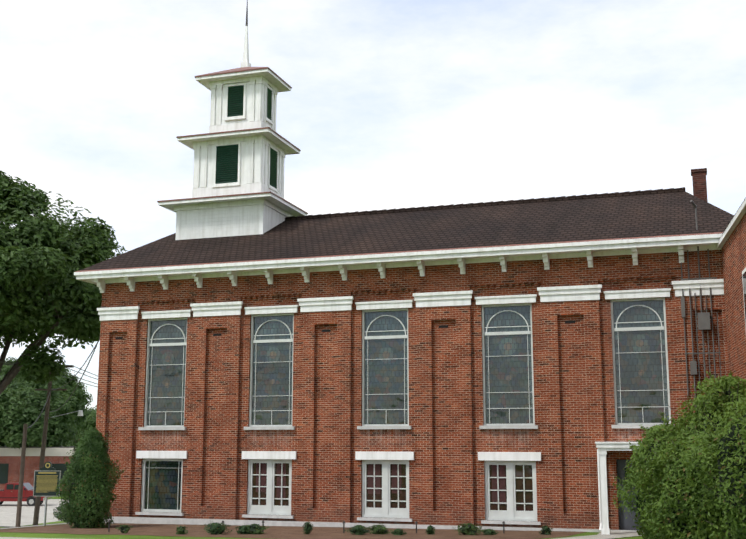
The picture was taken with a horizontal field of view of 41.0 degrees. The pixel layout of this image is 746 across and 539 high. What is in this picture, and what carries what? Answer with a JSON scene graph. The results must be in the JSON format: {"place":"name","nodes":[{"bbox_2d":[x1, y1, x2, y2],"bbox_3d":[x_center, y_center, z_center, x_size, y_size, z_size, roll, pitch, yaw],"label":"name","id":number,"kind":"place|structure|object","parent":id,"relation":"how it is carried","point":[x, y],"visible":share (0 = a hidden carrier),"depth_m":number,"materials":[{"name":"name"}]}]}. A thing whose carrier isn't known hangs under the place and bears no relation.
{"place":"outdoors","nodes":[
{"label":"outdoors","id":0,"kind":"place"},
{"bbox_2d":[0,442,646,538],"bbox_3d":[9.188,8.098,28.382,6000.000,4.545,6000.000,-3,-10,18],"label":"ground","id":1,"kind":"structure","parent":0,"point":[55,535],"depth_m":27.35,"materials":[{"name":"grey concrete"}]},
{"bbox_2d":[0,446,75,490],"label":"brick building","id":2,"kind":"structure","parent":1,"relation":"on","point":[10,460],"depth_m":100.69,"materials":[{"name":"red brick"}]},
{"bbox_2d":[0,386,76,448],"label":"tree","id":3,"kind":"object","parent":1,"relation":"on","point":[14,417],"depth_m":101.62,"materials":[{"name":"green plant"}]},
{"bbox_2d":[0,361,76,384],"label":"tree","id":4,"kind":"object","parent":1,"relation":"on","point":[5,370],"depth_m":141.30,"materials":[{"name":"green plant"}]},
{"bbox_2d":[1,368,87,429],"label":"tree","id":5,"kind":"object","parent":1,"relation":"on","point":[70,387],"visible":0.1,"depth_m":135.86,"materials":[{"name":"green plant"}]},
{"bbox_2d":[33,461,60,525],"bbox_3d":[-12.844,8.860,39.241,1.061,2.573,0.087,0,-10,2],"label":"historical marker","id":6,"kind":"object","parent":1,"relation":"on","point":[46,477],"visible":0.81,"depth_m":39.30,"materials":[{"name":"black"}]},
{"bbox_2d":[9,380,86,440],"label":"tree","id":7,"kind":"object","parent":1,"relation":"on","point":[73,401],"visible":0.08,"depth_m":117.44,"materials":[{"name":"green plant"}]},
{"bbox_2d":[3,357,92,412],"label":"tree","id":8,"kind":"object","parent":1,"relation":"on","point":[80,385],"depth_m":154.27,"materials":[{"name":"green plant"}]},
{"bbox_2d":[15,365,82,526],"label":"utility poles","id":9,"kind":"object","parent":1,"relation":"on","point":[21,481],"visible":0.67,"depth_m":54.77,"materials":[{"name":"brown wood"}]},
{"bbox_2d":[0,337,99,427],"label":"overhead wires","id":10,"kind":"object","parent":9,"relation":"attached to","point":[13,363],"visible":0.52,"depth_m":49.24,"materials":[{"name":"grey"}]},
{"bbox_2d":[53,504,71,523],"bbox_3d":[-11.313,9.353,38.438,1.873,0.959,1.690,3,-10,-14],"label":"shrub","id":11,"kind":"object","parent":1,"relation":"on","point":[57,514],"visible":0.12,"depth_m":37.85,"materials":[{"name":"green plant"}]},
{"bbox_2d":[0,170,126,394],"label":"oak","id":12,"kind":"object","parent":1,"relation":"on","point":[38,250],"depth_m":47.64,"materials":[{"name":"green plant"}]},
{"bbox_2d":[69,413,95,445],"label":"tree","id":13,"kind":"object","parent":1,"relation":"on","point":[90,418],"visible":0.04,"depth_m":175.82,"materials":[{"name":"green plant"}]},
{"bbox_2d":[55,425,123,527],"bbox_3d":[-9.049,6.679,31.966,2.090,3.331,2.284,-3,-10,18],"label":"conical evergreen","id":14,"kind":"object","parent":1,"relation":"on","point":[88,440],"depth_m":31.32,"materials":[{"name":"green plant"}]},
{"bbox_2d":[115,523,133,532],"bbox_3d":[-7.131,7.454,28.616,0.453,0.352,0.418,-3,-10,18],"label":"foundation shrub","id":15,"kind":"object","parent":1,"relation":"on","point":[128,529],"depth_m":28.62,"materials":[{"name":"green plant"}]},
{"bbox_2d":[176,525,187,533],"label":"foundation shrub","id":16,"kind":"object","parent":1,"relation":"on","point":[181,532],"depth_m":28.14,"materials":[{"name":"green plant"}]},
{"bbox_2d":[200,520,232,534],"bbox_3d":[-4.471,7.335,28.285,0.942,0.446,0.962,-3,-10,18],"label":"foundation shrub","id":17,"kind":"object","parent":1,"relation":"on","point":[214,525],"depth_m":28.07,"materials":[{"name":"green plant"}]},
{"bbox_2d":[236,523,251,533],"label":"foundation shrub","id":18,"kind":"object","parent":1,"relation":"on","point":[242,529],"depth_m":28.23,"materials":[{"name":"green plant"}]},
{"bbox_2d":[243,523,269,533],"bbox_3d":[-3.340,7.397,28.345,0.950,0.355,0.699,2,-10,-11],"label":"foundation shrub","id":19,"kind":"object","parent":1,"relation":"on","point":[260,530],"depth_m":28.22,"materials":[{"name":"green plant"}]},
{"bbox_2d":[302,522,314,533],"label":"foundation shrub","id":20,"kind":"object","parent":1,"relation":"on","point":[309,528],"depth_m":28.19,"materials":[{"name":"green plant"}]},
{"bbox_2d":[0,499,641,538],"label":"ground sheets","id":21,"kind":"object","parent":1,"relation":"on","point":[8,510],"visible":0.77,"depth_m":29.41,"materials":[{"name":"concrete"}]},
{"bbox_2d":[0,482,51,505],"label":"red pickup","id":22,"kind":"object","parent":21,"relation":"on","point":[9,492],"visible":0.69,"depth_m":84.57,"materials":[{"name":"red metal"}]},
{"bbox_2d":[108,520,504,532],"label":"ground lights","id":23,"kind":"object","parent":21,"relation":"on","point":[416,522],"visible":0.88,"depth_m":28.71,"materials":[{"name":"grey"}]},
{"bbox_2d":[689,391,740,440],"bbox_3d":[8.567,4.787,23.988,1.906,3.696,1.988,7,-12,-35],"label":"shrub","id":24,"kind":"object","parent":21,"relation":"on","point":[725,393],"visible":0.04,"depth_m":23.87,"materials":[{"name":"green plant"}]},
{"bbox_2d":[344,525,371,534],"bbox_3d":[-0.337,7.332,27.992,1.037,0.376,0.536,-10,-14,44],"label":"foundation shrub","id":25,"kind":"object","parent":1,"relation":"on","point":[357,527],"depth_m":27.90,"materials":[{"name":"green plant"}]},
{"bbox_2d":[366,523,392,533],"bbox_3d":[0.181,7.373,28.262,0.816,0.365,0.634,-16,-19,58],"label":"foundation shrub","id":26,"kind":"object","parent":1,"relation":"on","point":[378,525],"depth_m":28.18,"materials":[{"name":"green plant"}]},
{"bbox_2d":[391,528,406,534],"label":"foundation shrub","id":27,"kind":"object","parent":1,"relation":"on","point":[398,532],"depth_m":27.79,"materials":[{"name":"green plant"}]},
{"bbox_2d":[96,250,728,529],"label":"brick wall","id":28,"kind":"structure","parent":1,"relation":"on","point":[445,439],"depth_m":31.88,"materials":[{"name":"red brick"}]},
{"bbox_2d":[104,425,668,531],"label":"sills and water table","id":29,"kind":"structure","parent":28,"relation":"attached to","point":[140,520],"depth_m":31.94,"materials":[{"name":"stone"}]},
{"bbox_2d":[74,234,723,534],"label":"white trim","id":30,"kind":"structure","parent":28,"relation":"attached to","point":[589,250],"depth_m":31.82,"materials":[{"name":"paint"}]},
{"bbox_2d":[76,232,722,271],"bbox_3d":[0.326,-0.527,32.100,23.020,0.074,0.160,-3,-10,18],"label":"gutter","id":31,"kind":"object","parent":30,"relation":"on","point":[411,251],"visible":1,"depth_m":31.75,"materials":[{"name":"white metal"}]},
{"bbox_2d":[141,298,670,520],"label":"window frames","id":32,"kind":"structure","parent":28,"relation":"attached to","point":[510,513],"depth_m":31.82,"materials":[{"name":"paint"}]},
{"bbox_2d":[252,463,532,510],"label":"windows","id":33,"kind":"structure","parent":32,"relation":"attached to","point":[493,483],"depth_m":31.70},
{"bbox_2d":[144,300,668,509],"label":"stained glass windows","id":34,"kind":"structure","parent":32,"relation":"attached to","point":[508,371],"depth_m":32.30,"materials":[{"name":"glass"}]},
{"bbox_2d":[79,187,733,271],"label":"roof","id":35,"kind":"structure","parent":28,"relation":"on","point":[651,212],"depth_m":34.78,"materials":[{"name":"tile"}]},
{"bbox_2d":[158,61,306,239],"bbox_3d":[-5.542,-4.324,40.275,4.760,8.350,3.720,-3,-10,18],"label":"steeple","id":36,"kind":"object","parent":35,"relation":"on","point":[254,146],"visible":0.85,"depth_m":39.39,"materials":[{"name":"white wood"}]},
{"bbox_2d":[179,205,285,239],"bbox_3d":[-5.542,-1.284,39.752,3.700,2.180,2.660,-3,-10,18],"label":"steeple base","id":37,"kind":"object","parent":36,"relation":"attached to","point":[220,222],"visible":0.21,"depth_m":38.58,"materials":[{"name":"white wood"}]},
{"bbox_2d":[157,67,307,213],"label":"steeple roofs","id":38,"kind":"structure","parent":36,"relation":"attached to","point":[241,69],"depth_m":39.18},
{"bbox_2d":[243,0,248,61],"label":"spire","id":39,"kind":"structure","parent":36,"relation":"on","point":[246,52],"depth_m":40.98,"materials":[{"name":"white paint"}]},
{"bbox_2d":[215,85,277,187],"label":"louvers","id":40,"kind":"object","parent":36,"relation":"attached to","point":[226,163],"visible":0.9,"depth_m":39.44,"materials":[{"name":"green wood"}]},
{"bbox_2d":[691,168,707,201],"bbox_3d":[11.581,-2.744,35.325,0.540,1.560,0.560,-3,-10,18],"label":"chimney","id":41,"kind":"object","parent":35,"relation":"on","point":[699,183],"visible":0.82,"depth_m":35.14,"materials":[{"name":"brick"}]},
{"bbox_2d":[115,316,710,339],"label":"wall vents","id":42,"kind":"object","parent":28,"relation":"attached to","point":[441,326],"visible":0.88,"depth_m":33.04,"materials":[{"name":"black"}]},
{"bbox_2d":[617,459,640,529],"bbox_3d":[7.665,6.653,29.458,0.840,2.050,0.090,-3,-10,18],"label":"side door","id":43,"kind":"structure","parent":28,"relation":"attached to","point":[627,523],"depth_m":29.45,"materials":[{"name":"grey glass"}]},
{"bbox_2d":[681,200,720,406],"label":"wall conduits","id":44,"kind":"object","parent":28,"relation":"attached to","point":[703,321],"depth_m":29.22,"materials":[{"name":"grey metal"}]},
{"bbox_2d":[425,525,435,534],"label":"foundation shrub","id":45,"kind":"object","parent":1,"relation":"on","point":[431,530],"depth_m":28.03,"materials":[{"name":"green plant"}]},
{"bbox_2d":[452,521,483,534],"bbox_3d":[2.694,7.265,27.959,0.928,0.450,0.627,-3,-10,18],"label":"foundation shrub","id":46,"kind":"object","parent":1,"relation":"on","point":[467,529],"depth_m":27.83,"materials":[{"name":"green plant"}]},
{"bbox_2d":[482,529,500,534],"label":"foundation shrub","id":47,"kind":"object","parent":1,"relation":"on","point":[490,531],"depth_m":27.86,"materials":[{"name":"green plant"}]},
{"bbox_2d":[539,525,552,534],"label":"foundation shrub","id":48,"kind":"object","parent":1,"relation":"on","point":[546,528],"depth_m":27.91,"materials":[{"name":"green plant"}]},
{"bbox_2d":[597,531,637,534],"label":"doorstep","id":49,"kind":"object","parent":1,"relation":"on","point":[622,533],"depth_m":28.34,"materials":[{"name":"concrete"}]},
{"bbox_2d":[612,419,680,538],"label":"shrub","id":50,"kind":"object","parent":1,"relation":"on","point":[650,436],"visible":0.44,"depth_m":24.63,"materials":[{"name":"green plant"}]},
{"bbox_2d":[636,435,675,538],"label":"shrub","id":51,"kind":"object","parent":1,"relation":"on","point":[642,507],"visible":0.02,"depth_m":24.60,"materials":[{"name":"green plant"}]},
{"bbox_2d":[663,410,694,437],"bbox_3d":[8.612,5.443,26.214,2.574,3.537,3.173,6,-11,-31],"label":"shrub","id":52,"kind":"object","parent":1,"relation":"on","point":[687,420],"depth_m":26.12,"materials":[{"name":"green plant"}]},
{"bbox_2d":[632,434,731,538],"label":"shrub","id":53,"kind":"object","parent":1,"relation":"on","point":[666,459],"visible":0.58,"depth_m":22.19,"materials":[{"name":"green plant"}]},
{"bbox_2d":[641,371,745,532],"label":"shrub","id":54,"kind":"object","parent":1,"relation":"on","point":[723,384],"visible":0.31,"depth_m":23.95,"materials":[{"name":"green plant"}]},
{"bbox_2d":[664,449,722,538],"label":"shrub","id":55,"kind":"object","parent":1,"relation":"on","point":[684,524],"visible":0.1,"depth_m":22.17,"materials":[{"name":"green plant"}]},
{"bbox_2d":[649,441,710,522],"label":"branches","id":56,"kind":"object","parent":55,"relation":"on","point":[670,485],"visible":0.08,"depth_m":22.23,"materials":[{"name":"green plant"}]},
{"bbox_2d":[668,383,738,432],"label":"branches","id":57,"kind":"object","parent":1,"relation":"on","point":[703,403],"visible":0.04,"depth_m":23.97,"materials":[{"name":"green plant"}]},
{"bbox_2d":[682,397,745,538],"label":"shrub","id":58,"kind":"object","parent":1,"relation":"on","point":[737,522],"visible":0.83,"depth_m":20.54,"materials":[{"name":"green plant"}]},
{"bbox_2d":[696,409,745,534],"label":"branches","id":59,"kind":"object","parent":58,"relation":"on","point":[715,478],"visible":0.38,"depth_m":20.82,"materials":[{"name":"green plant"}]},
{"bbox_2d":[717,412,745,538],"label":"shrub","id":60,"kind":"object","parent":1,"relation":"on","point":[731,435],"visible":0.27,"depth_m":20.69,"materials":[{"name":"green plant"}]},
{"bbox_2d":[721,213,745,379],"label":"brick wing","id":61,"kind":"object","parent":1,"relation":"on","point":[733,250],"depth_m":27.03,"materials":[{"name":"red brick"}]},
{"bbox_2d":[716,198,745,327],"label":"wing trim","id":62,"kind":"structure","parent":61,"relation":"attached to","point":[735,220],"depth_m":26.10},
{"bbox_2d":[743,271,745,321],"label":"window glass","id":63,"kind":"object","parent":61,"relation":"in","point":[744,281],"visible":0.75,"depth_m":25.06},
{"bbox_2d":[0,0,745,409],"label":"sky","id":64,"kind":"structure","parent":0,"point":[390,104],"materials":[{"name":"white"}]}
]}

